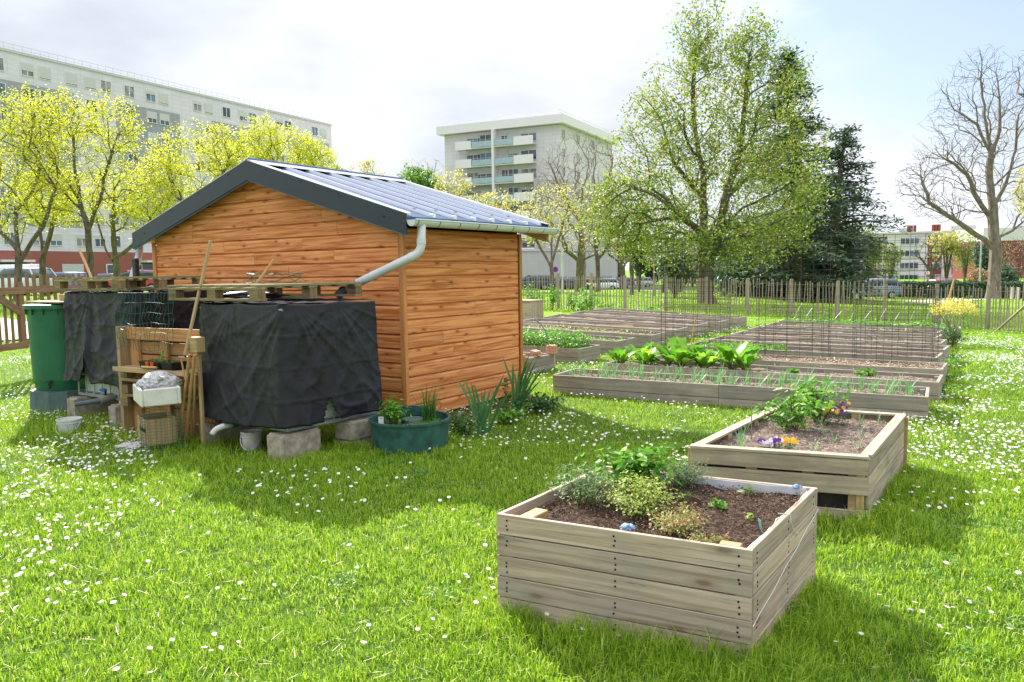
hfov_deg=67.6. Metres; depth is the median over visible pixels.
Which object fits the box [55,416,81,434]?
bucket
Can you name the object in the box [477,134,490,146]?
window
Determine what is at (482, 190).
window
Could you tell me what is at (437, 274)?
garden shed
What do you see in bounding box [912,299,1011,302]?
path
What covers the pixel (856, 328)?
green crop
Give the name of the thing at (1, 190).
window
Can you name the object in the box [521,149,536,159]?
window
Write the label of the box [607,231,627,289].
bare tree
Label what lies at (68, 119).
window
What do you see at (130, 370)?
pallet shelf
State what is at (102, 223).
window
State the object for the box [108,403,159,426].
concrete block
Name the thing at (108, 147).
window
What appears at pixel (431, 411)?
chives
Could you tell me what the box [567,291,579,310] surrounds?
raspberry plant
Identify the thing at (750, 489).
seedling
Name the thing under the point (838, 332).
vegetable bed
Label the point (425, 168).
tree
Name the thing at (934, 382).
vegetable bed
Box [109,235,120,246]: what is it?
window
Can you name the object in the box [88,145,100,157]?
window
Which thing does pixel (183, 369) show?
cane
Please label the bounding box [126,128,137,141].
window
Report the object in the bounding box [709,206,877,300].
tree
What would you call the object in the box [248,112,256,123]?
window
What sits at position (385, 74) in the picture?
sky
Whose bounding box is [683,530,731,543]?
herb plant
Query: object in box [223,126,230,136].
window
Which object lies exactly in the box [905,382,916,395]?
young onion
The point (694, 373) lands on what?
young onion
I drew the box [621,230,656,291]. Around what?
shrub
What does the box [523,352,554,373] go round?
concrete block
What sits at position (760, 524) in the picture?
plant label
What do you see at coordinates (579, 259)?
bare tree
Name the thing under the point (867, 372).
lettuce
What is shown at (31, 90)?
window
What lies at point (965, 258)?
tree
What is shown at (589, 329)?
green crop
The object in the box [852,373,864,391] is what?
young onion
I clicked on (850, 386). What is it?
young onion
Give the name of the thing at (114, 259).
maple tree
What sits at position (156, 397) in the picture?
foam box
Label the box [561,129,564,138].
window
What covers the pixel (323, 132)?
window
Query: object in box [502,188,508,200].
window
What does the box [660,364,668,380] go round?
young onion
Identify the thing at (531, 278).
parked car
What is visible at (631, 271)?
tree
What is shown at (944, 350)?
vegetable bed
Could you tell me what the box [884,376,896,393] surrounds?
young onion
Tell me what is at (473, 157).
window
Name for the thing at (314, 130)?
window
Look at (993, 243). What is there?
plane tree
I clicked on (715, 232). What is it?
chestnut tree
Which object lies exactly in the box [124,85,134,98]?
window
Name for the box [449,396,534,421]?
soil strip
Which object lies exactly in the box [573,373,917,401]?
green crop
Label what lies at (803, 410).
leafy bush
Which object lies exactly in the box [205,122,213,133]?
window
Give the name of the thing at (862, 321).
green crop
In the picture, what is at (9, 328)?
gate path
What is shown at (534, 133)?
window
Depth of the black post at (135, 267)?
8.88 m
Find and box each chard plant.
[604,347,637,363]
[624,342,659,359]
[629,348,659,364]
[652,344,673,365]
[657,336,703,366]
[687,346,724,367]
[688,344,718,365]
[709,341,761,368]
[727,348,758,370]
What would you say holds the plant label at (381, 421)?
in the green tub
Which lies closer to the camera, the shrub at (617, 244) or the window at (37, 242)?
the window at (37, 242)
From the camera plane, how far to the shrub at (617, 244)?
129.17 m
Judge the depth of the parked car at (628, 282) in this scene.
105.17 m
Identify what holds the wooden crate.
on the ground at (856, 565)
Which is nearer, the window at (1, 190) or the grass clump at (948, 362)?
the grass clump at (948, 362)
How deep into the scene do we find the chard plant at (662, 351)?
11.06 m
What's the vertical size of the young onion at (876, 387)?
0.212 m
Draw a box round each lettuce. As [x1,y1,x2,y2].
[786,368,799,373]
[852,367,876,376]
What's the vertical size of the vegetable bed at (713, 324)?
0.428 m
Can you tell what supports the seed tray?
on the pallet shelf
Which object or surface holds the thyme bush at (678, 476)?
on the pallet bed at (591, 558)
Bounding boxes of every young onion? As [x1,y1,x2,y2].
[610,359,619,375]
[624,362,635,376]
[632,360,642,377]
[650,364,662,378]
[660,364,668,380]
[667,366,678,381]
[672,367,678,381]
[686,364,700,382]
[714,362,725,381]
[723,372,730,384]
[737,368,755,385]
[754,370,767,386]
[777,376,783,387]
[781,370,790,383]
[784,371,801,386]
[823,374,840,390]
[845,371,854,391]
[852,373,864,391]
[858,376,864,388]
[872,379,882,393]
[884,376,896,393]
[884,377,895,394]
[892,370,902,390]
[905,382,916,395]
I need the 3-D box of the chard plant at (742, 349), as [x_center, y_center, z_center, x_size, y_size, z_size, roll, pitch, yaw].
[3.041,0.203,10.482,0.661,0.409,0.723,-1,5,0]
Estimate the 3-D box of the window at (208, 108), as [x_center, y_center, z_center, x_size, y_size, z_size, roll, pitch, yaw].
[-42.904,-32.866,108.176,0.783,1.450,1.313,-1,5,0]
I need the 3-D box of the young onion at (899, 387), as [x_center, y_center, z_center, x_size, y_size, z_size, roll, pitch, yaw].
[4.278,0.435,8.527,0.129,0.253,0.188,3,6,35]
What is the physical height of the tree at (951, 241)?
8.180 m
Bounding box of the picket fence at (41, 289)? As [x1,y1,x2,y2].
[23,273,97,340]
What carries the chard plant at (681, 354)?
on the vegetable bed at (934, 382)
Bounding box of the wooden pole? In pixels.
[653,261,654,295]
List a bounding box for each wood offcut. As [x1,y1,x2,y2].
[520,508,547,518]
[719,540,742,547]
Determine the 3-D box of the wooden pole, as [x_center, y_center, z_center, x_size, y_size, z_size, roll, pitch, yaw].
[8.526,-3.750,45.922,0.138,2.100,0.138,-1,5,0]
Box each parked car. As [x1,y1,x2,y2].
[0,267,56,295]
[54,272,86,284]
[94,273,112,276]
[101,270,153,291]
[522,275,549,289]
[549,278,588,288]
[593,278,618,289]
[609,277,634,288]
[634,277,652,286]
[851,278,901,297]
[926,279,974,291]
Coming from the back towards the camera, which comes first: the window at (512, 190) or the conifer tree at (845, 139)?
the window at (512, 190)
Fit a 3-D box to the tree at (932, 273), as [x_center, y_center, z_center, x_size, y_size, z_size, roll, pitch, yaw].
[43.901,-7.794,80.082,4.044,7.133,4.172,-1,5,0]
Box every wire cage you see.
[660,238,730,347]
[755,235,832,360]
[852,234,942,364]
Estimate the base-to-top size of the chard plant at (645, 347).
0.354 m
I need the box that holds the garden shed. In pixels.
[127,158,559,413]
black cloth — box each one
[63,289,214,387]
[198,298,383,428]
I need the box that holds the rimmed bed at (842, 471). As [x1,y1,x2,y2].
[688,406,907,521]
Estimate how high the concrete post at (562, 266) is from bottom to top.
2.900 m
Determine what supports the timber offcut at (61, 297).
on the plank
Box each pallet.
[54,276,204,290]
[167,282,361,300]
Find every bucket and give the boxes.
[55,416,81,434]
[240,429,262,451]
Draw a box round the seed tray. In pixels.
[138,350,186,370]
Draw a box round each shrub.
[609,241,628,261]
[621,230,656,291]
[633,259,659,283]
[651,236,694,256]
[656,248,697,297]
[685,265,697,286]
[965,265,987,288]
[1001,261,1019,292]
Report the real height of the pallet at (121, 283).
0.144 m
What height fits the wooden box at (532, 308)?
0.551 m
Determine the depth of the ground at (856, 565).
4.38 m
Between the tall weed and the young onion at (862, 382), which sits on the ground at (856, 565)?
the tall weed
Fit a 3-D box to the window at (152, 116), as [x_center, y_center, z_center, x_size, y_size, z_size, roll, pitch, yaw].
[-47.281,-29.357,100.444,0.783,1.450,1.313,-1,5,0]
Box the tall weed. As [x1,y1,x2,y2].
[500,378,511,410]
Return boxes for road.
[618,287,924,294]
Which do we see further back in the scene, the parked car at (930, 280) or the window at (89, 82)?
the window at (89, 82)
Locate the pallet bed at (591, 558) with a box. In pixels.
[497,466,816,664]
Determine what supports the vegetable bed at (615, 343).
on the ground at (856, 565)
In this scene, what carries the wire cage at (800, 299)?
on the vegetable bed at (839, 352)
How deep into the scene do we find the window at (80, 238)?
92.60 m
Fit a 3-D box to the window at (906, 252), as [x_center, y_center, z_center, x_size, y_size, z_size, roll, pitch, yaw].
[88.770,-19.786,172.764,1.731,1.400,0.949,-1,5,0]
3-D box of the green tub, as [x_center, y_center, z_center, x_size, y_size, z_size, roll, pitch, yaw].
[-0.923,0.813,6.932,0.742,0.341,0.742,-1,5,0]
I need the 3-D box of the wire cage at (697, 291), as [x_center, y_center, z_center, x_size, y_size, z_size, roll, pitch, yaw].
[3.021,-0.711,12.593,1.126,1.910,1.099,-1,5,0]
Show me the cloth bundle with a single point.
(239, 294)
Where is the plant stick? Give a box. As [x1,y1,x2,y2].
[751,407,751,438]
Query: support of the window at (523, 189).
in the tower block at (506, 155)
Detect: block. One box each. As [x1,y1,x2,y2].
[0,41,331,274]
[67,395,118,417]
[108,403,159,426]
[199,421,254,444]
[267,427,320,461]
[335,414,375,440]
[336,436,371,447]
[436,109,618,248]
[516,249,617,288]
[856,224,975,278]
[952,227,1023,278]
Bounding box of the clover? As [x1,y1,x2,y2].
[0,409,1023,681]
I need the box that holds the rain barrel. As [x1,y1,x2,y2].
[22,303,85,390]
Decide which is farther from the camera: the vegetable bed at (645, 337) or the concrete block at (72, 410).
the vegetable bed at (645, 337)
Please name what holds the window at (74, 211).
in the apartment block at (160, 107)
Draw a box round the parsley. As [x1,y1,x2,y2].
[376,392,411,424]
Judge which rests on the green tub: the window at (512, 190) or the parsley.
the parsley
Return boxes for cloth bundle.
[223,291,290,297]
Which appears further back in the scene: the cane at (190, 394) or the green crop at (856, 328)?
the green crop at (856, 328)
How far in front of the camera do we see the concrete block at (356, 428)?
7.00 m
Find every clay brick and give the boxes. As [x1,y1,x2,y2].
[530,349,540,353]
[546,345,556,347]
[546,348,556,350]
[546,351,557,353]
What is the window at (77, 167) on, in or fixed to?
in the apartment block at (160, 107)
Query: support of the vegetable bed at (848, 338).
on the ground at (856, 565)
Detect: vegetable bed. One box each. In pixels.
[523,318,688,340]
[523,323,666,347]
[523,341,599,362]
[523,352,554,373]
[526,331,635,353]
[544,314,707,336]
[553,368,929,420]
[571,311,729,331]
[593,307,746,327]
[604,358,943,403]
[653,349,946,381]
[687,342,942,362]
[708,336,949,361]
[730,331,946,344]
[748,326,942,338]
[765,323,942,334]
[779,318,960,339]
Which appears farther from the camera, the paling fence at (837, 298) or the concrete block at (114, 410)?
the paling fence at (837, 298)
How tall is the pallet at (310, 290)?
0.144 m
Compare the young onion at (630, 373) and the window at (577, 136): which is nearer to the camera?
the young onion at (630, 373)
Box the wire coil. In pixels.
[243,272,306,283]
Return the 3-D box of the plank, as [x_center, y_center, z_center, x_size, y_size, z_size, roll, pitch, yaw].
[-5.440,-0.469,9.133,0.860,0.018,0.340,3,6,34]
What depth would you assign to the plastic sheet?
7.00 m
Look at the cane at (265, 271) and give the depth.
7.36 m
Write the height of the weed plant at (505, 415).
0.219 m
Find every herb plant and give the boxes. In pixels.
[544,461,630,505]
[575,443,684,493]
[599,469,684,518]
[642,501,710,538]
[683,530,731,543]
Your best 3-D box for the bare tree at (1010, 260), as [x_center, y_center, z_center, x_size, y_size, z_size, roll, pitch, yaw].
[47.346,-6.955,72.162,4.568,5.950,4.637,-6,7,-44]
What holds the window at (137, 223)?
in the apartment block at (160, 107)
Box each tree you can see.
[0,80,80,301]
[0,82,156,291]
[11,159,83,295]
[71,158,178,276]
[130,117,258,207]
[239,111,342,169]
[345,153,389,175]
[397,163,445,191]
[399,158,444,180]
[431,166,474,199]
[469,187,518,213]
[516,182,583,292]
[534,128,622,288]
[541,178,610,291]
[571,0,842,303]
[571,187,619,291]
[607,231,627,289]
[609,210,647,294]
[649,226,682,291]
[714,45,886,301]
[775,123,913,302]
[860,223,890,278]
[876,241,904,278]
[894,44,1023,298]
[910,234,950,278]
[925,229,972,278]
[950,223,976,280]
[971,239,988,279]
[985,235,1023,290]
[1009,167,1023,220]
[1011,50,1023,106]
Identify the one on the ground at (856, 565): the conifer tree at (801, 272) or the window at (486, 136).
the conifer tree at (801, 272)
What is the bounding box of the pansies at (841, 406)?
[823,400,850,425]
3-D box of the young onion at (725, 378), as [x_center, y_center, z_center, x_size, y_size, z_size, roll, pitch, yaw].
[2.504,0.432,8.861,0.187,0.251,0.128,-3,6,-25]
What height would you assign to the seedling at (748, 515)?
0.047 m
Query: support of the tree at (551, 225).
on the ground at (856, 565)
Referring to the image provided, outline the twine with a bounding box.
[753,510,817,626]
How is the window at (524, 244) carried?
in the tower block at (506, 155)
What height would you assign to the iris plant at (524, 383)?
0.668 m
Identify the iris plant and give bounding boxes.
[457,375,510,435]
[502,353,546,410]
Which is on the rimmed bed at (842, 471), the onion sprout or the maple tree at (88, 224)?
the onion sprout
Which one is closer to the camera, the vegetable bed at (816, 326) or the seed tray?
the seed tray
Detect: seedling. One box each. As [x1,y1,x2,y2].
[708,498,727,509]
[737,483,760,495]
[745,512,753,520]
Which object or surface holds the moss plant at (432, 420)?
on the green tub
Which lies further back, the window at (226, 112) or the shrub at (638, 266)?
the window at (226, 112)
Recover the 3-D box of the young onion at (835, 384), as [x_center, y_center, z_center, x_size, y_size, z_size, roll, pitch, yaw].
[3.506,0.452,8.370,0.267,0.272,0.118,-1,5,-4]
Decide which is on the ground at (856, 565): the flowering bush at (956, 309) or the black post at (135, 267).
the flowering bush at (956, 309)
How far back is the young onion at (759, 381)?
8.74 m
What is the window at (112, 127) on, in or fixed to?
in the apartment block at (160, 107)
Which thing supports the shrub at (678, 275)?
on the ground at (856, 565)
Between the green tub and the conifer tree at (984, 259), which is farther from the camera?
the conifer tree at (984, 259)
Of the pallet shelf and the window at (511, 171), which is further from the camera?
the window at (511, 171)
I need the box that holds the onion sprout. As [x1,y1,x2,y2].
[735,430,744,445]
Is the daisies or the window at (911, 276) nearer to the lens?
the daisies
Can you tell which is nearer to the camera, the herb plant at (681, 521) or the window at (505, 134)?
the herb plant at (681, 521)
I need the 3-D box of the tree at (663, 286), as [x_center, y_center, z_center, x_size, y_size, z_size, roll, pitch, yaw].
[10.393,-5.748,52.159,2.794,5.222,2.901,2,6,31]
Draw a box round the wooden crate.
[137,412,177,446]
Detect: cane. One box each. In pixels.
[78,249,98,292]
[178,354,190,442]
[181,359,184,379]
[184,354,195,444]
[187,356,191,438]
[190,362,199,435]
[192,373,196,441]
[256,259,274,282]
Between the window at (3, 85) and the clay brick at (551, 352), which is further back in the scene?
the window at (3, 85)
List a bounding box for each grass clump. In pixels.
[942,382,965,395]
[943,355,958,366]
[945,371,958,382]
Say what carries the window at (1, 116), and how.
in the apartment block at (160, 107)
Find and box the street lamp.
[979,239,1002,287]
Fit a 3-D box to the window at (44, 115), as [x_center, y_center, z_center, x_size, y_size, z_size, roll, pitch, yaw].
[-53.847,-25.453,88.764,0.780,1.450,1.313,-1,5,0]
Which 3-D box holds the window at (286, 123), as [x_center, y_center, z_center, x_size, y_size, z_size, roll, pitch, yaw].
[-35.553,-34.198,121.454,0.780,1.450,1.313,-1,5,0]
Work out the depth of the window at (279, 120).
119.80 m
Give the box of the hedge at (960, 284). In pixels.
[896,280,1022,298]
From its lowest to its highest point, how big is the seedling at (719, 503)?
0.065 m
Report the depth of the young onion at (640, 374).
9.76 m
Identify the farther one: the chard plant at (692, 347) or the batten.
the chard plant at (692, 347)
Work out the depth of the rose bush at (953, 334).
14.60 m
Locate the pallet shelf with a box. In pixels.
[112,325,218,446]
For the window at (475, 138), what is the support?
in the tower block at (506, 155)
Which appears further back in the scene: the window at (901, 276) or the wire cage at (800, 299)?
the window at (901, 276)
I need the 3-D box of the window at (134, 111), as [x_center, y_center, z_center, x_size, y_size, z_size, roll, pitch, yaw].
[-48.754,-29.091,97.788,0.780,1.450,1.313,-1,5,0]
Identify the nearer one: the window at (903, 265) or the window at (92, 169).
the window at (92, 169)
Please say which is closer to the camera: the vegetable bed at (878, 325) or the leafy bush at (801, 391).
the leafy bush at (801, 391)
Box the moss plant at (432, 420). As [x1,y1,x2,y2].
[421,417,445,423]
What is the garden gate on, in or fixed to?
attached to the picket fence at (41, 289)
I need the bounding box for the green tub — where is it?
[368,405,450,457]
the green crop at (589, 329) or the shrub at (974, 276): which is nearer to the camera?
the green crop at (589, 329)
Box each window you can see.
[0,57,4,71]
[0,82,6,96]
[0,107,7,121]
[0,132,9,146]
[0,157,11,171]
[0,182,12,195]
[1,207,13,220]
[3,232,14,244]
[20,62,33,77]
[22,87,35,101]
[32,233,45,245]
[38,66,51,80]
[39,90,52,104]
[42,115,53,127]
[50,233,62,245]
[62,264,83,271]
[65,72,77,86]
[66,95,78,108]
[68,119,80,131]
[69,142,81,155]
[71,166,83,178]
[74,211,83,223]
[75,234,84,246]
[84,76,95,89]
[85,99,97,112]
[87,122,98,134]
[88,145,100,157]
[90,168,99,179]
[93,213,104,224]
[94,235,105,246]
[100,79,111,93]
[101,102,112,115]
[103,125,114,137]
[104,147,115,159]
[106,170,116,181]
[108,214,119,225]
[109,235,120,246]
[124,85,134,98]
[125,107,135,119]
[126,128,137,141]
[127,150,138,162]
[129,172,139,183]
[131,216,142,226]
[145,89,155,102]
[146,111,156,123]
[148,132,157,144]
[158,92,168,104]
[159,113,169,125]
[160,134,170,145]
[193,100,201,111]
[194,120,202,131]
[196,160,204,170]
[204,102,212,114]
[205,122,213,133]
[222,106,230,117]
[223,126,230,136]
[239,110,246,121]
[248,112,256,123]
[276,118,282,128]
[284,120,291,130]
[311,126,317,135]
[320,128,326,137]
[466,136,479,146]
[467,154,480,164]
[467,172,480,177]
[467,190,480,199]
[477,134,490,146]
[477,152,491,165]
[478,170,491,183]
[478,189,491,201]
[501,132,507,144]
[501,151,508,163]
[501,169,508,175]
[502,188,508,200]
[507,131,517,144]
[507,150,517,162]
[508,168,518,181]
[508,187,518,193]
[508,205,518,212]
[520,130,536,140]
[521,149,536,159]
[521,168,536,177]
[521,187,533,191]
[522,242,534,248]
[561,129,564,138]
[562,167,565,176]
[576,134,579,144]
[576,153,579,162]
[900,250,909,256]
[900,262,909,268]
[900,275,907,278]
[901,238,909,243]
[908,275,917,278]
[909,262,917,268]
[910,238,918,243]
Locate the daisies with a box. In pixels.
[0,301,1023,620]
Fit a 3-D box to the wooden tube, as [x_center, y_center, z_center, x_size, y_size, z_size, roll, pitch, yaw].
[-3.472,0.251,7.319,0.221,0.029,0.024,2,6,30]
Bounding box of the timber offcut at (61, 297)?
[59,294,64,300]
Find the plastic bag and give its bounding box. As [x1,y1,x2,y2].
[135,371,182,389]
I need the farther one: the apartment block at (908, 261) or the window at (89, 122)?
the apartment block at (908, 261)
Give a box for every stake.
[690,317,696,345]
[946,279,954,305]
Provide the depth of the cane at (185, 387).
7.07 m
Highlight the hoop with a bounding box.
[523,319,548,344]
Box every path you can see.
[0,318,28,339]
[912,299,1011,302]
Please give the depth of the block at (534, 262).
113.94 m
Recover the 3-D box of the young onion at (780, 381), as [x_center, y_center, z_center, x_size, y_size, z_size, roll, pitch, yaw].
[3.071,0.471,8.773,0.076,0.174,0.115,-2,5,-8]
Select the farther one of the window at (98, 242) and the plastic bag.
the window at (98, 242)
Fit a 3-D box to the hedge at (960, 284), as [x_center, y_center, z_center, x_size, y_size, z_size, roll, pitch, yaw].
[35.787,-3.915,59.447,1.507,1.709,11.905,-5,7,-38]
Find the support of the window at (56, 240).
in the apartment block at (160, 107)
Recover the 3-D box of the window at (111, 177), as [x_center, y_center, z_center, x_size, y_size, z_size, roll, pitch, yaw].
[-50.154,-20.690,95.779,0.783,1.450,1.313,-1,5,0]
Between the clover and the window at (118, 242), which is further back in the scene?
the window at (118, 242)
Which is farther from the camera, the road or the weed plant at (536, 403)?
the road
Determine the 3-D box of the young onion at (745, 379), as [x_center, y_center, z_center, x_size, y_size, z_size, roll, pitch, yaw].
[2.693,0.422,8.857,0.164,0.267,0.326,-3,6,-24]
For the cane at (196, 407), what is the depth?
7.22 m
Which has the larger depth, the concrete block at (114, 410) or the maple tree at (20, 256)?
the maple tree at (20, 256)
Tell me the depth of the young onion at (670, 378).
9.28 m
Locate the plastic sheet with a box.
[114,441,149,451]
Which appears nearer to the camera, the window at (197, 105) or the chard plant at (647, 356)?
the chard plant at (647, 356)
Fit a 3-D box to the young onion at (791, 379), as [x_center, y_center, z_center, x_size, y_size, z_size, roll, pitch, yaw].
[3.270,0.430,8.914,0.097,0.224,0.220,-5,7,-39]
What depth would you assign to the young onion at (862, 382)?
8.63 m
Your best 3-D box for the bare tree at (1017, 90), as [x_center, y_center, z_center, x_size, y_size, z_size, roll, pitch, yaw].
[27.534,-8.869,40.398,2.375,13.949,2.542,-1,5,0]
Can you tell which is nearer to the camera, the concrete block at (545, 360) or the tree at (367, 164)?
the concrete block at (545, 360)
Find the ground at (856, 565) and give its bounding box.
[0,269,1023,681]
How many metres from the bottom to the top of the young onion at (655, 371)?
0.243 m
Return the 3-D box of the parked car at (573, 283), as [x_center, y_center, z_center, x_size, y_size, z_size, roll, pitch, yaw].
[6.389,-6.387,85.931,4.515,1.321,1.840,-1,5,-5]
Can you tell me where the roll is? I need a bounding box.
[139,406,182,455]
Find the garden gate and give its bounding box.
[0,275,28,351]
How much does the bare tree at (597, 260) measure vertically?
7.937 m
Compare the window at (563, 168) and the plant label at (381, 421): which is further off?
the window at (563, 168)
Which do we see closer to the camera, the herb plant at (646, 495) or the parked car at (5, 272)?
the herb plant at (646, 495)
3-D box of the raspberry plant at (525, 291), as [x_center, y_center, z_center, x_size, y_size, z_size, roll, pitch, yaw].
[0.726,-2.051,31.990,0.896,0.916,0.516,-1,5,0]
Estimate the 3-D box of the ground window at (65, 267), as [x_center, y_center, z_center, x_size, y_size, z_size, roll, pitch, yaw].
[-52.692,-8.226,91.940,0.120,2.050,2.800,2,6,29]
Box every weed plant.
[448,408,481,438]
[491,403,525,423]
[513,389,564,413]
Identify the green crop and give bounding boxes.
[523,324,651,333]
[523,327,593,350]
[524,330,623,342]
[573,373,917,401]
[699,340,789,352]
[781,324,910,330]
[783,316,955,327]
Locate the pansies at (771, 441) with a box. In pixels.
[757,436,797,449]
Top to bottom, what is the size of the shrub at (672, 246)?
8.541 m
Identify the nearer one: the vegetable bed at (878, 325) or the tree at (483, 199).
the vegetable bed at (878, 325)
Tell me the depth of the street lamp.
74.60 m
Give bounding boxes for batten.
[183,240,211,354]
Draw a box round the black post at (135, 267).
[132,258,139,286]
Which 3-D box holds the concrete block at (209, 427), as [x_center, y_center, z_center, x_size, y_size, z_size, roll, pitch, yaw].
[-2.769,0.863,7.462,0.205,0.204,0.504,3,6,35]
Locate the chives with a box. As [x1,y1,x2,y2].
[413,383,446,422]
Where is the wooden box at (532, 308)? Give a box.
[522,299,543,319]
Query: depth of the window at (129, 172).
98.45 m
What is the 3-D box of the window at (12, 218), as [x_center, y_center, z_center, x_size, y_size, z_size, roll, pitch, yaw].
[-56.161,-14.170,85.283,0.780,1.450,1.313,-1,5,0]
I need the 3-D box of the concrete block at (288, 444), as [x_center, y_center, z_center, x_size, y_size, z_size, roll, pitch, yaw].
[-1.896,0.899,6.668,0.222,0.248,0.424,3,6,34]
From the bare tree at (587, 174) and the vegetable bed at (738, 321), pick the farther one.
the bare tree at (587, 174)
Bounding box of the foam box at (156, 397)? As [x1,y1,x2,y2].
[133,384,181,407]
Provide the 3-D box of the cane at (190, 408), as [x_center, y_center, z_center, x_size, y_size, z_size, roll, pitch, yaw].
[-3.014,0.560,7.152,0.023,0.872,0.305,-3,6,-24]
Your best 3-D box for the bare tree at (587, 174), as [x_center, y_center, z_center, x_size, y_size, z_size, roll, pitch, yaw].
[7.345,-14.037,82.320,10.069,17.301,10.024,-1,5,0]
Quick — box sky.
[0,0,1023,269]
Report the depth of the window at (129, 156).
98.21 m
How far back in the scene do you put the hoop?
12.27 m
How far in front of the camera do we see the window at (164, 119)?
102.02 m
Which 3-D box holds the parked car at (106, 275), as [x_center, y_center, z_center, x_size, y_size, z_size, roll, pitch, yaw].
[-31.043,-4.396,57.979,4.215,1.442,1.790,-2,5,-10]
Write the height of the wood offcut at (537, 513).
0.045 m
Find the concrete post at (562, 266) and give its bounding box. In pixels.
[561,247,563,293]
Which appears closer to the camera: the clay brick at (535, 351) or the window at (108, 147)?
the clay brick at (535, 351)
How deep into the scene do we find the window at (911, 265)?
172.24 m
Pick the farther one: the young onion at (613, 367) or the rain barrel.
the young onion at (613, 367)
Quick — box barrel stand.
[30,388,85,415]
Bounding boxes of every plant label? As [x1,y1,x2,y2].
[378,417,383,423]
[758,518,762,533]
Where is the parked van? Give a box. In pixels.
[0,264,38,269]
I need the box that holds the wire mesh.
[116,293,173,351]
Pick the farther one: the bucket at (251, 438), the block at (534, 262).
the block at (534, 262)
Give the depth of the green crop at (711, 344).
13.04 m
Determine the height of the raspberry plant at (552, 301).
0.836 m
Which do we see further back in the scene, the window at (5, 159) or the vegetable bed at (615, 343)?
the window at (5, 159)
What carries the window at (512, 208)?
in the tower block at (506, 155)
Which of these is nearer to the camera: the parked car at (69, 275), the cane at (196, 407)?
the cane at (196, 407)
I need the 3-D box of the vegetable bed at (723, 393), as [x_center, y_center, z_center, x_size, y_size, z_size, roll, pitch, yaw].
[2.573,0.611,9.195,4.281,0.282,0.730,2,6,29]
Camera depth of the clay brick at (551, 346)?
12.30 m
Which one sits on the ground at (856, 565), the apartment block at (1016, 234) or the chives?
the apartment block at (1016, 234)
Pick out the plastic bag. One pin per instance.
(156, 379)
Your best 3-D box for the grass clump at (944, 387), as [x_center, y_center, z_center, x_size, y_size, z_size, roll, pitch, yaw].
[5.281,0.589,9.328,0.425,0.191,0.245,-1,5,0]
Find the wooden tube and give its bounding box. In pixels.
[141,366,156,368]
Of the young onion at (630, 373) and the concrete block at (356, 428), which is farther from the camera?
the young onion at (630, 373)
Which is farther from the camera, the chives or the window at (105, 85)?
the window at (105, 85)
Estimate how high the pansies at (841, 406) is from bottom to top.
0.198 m
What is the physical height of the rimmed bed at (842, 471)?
0.422 m
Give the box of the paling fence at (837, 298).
[523,273,1023,330]
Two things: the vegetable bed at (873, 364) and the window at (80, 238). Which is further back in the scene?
the window at (80, 238)
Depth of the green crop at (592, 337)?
15.00 m
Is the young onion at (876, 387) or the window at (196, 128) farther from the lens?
the window at (196, 128)
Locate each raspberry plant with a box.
[522,281,538,298]
[528,290,547,304]
[545,284,560,310]
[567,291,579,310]
[570,297,593,311]
[578,282,600,310]
[596,302,616,308]
[634,304,660,310]
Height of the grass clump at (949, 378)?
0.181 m
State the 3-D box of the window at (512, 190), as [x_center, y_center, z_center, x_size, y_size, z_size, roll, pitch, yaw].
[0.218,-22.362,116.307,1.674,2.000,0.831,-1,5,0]
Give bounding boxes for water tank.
[75,361,196,406]
[200,303,376,435]
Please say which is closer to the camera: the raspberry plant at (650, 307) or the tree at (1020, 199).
the raspberry plant at (650, 307)
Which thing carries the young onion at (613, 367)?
on the vegetable bed at (723, 393)
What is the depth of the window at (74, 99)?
91.23 m
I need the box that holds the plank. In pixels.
[24,300,63,302]
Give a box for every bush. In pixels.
[650,453,715,489]
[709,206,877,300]
[750,387,836,430]
[789,376,850,422]
[928,297,978,339]
[930,326,971,346]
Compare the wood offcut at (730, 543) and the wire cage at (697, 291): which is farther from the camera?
the wire cage at (697, 291)
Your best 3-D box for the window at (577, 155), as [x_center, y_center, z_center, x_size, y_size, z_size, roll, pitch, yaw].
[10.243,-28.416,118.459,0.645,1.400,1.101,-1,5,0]
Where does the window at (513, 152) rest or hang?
in the tower block at (506, 155)
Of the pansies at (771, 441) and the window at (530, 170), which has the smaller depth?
the pansies at (771, 441)
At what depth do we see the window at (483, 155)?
117.72 m
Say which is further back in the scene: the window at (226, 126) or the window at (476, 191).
the window at (476, 191)
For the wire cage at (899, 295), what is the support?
on the vegetable bed at (839, 352)
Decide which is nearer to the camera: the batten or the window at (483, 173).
the batten
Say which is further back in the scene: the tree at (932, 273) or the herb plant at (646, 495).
the tree at (932, 273)

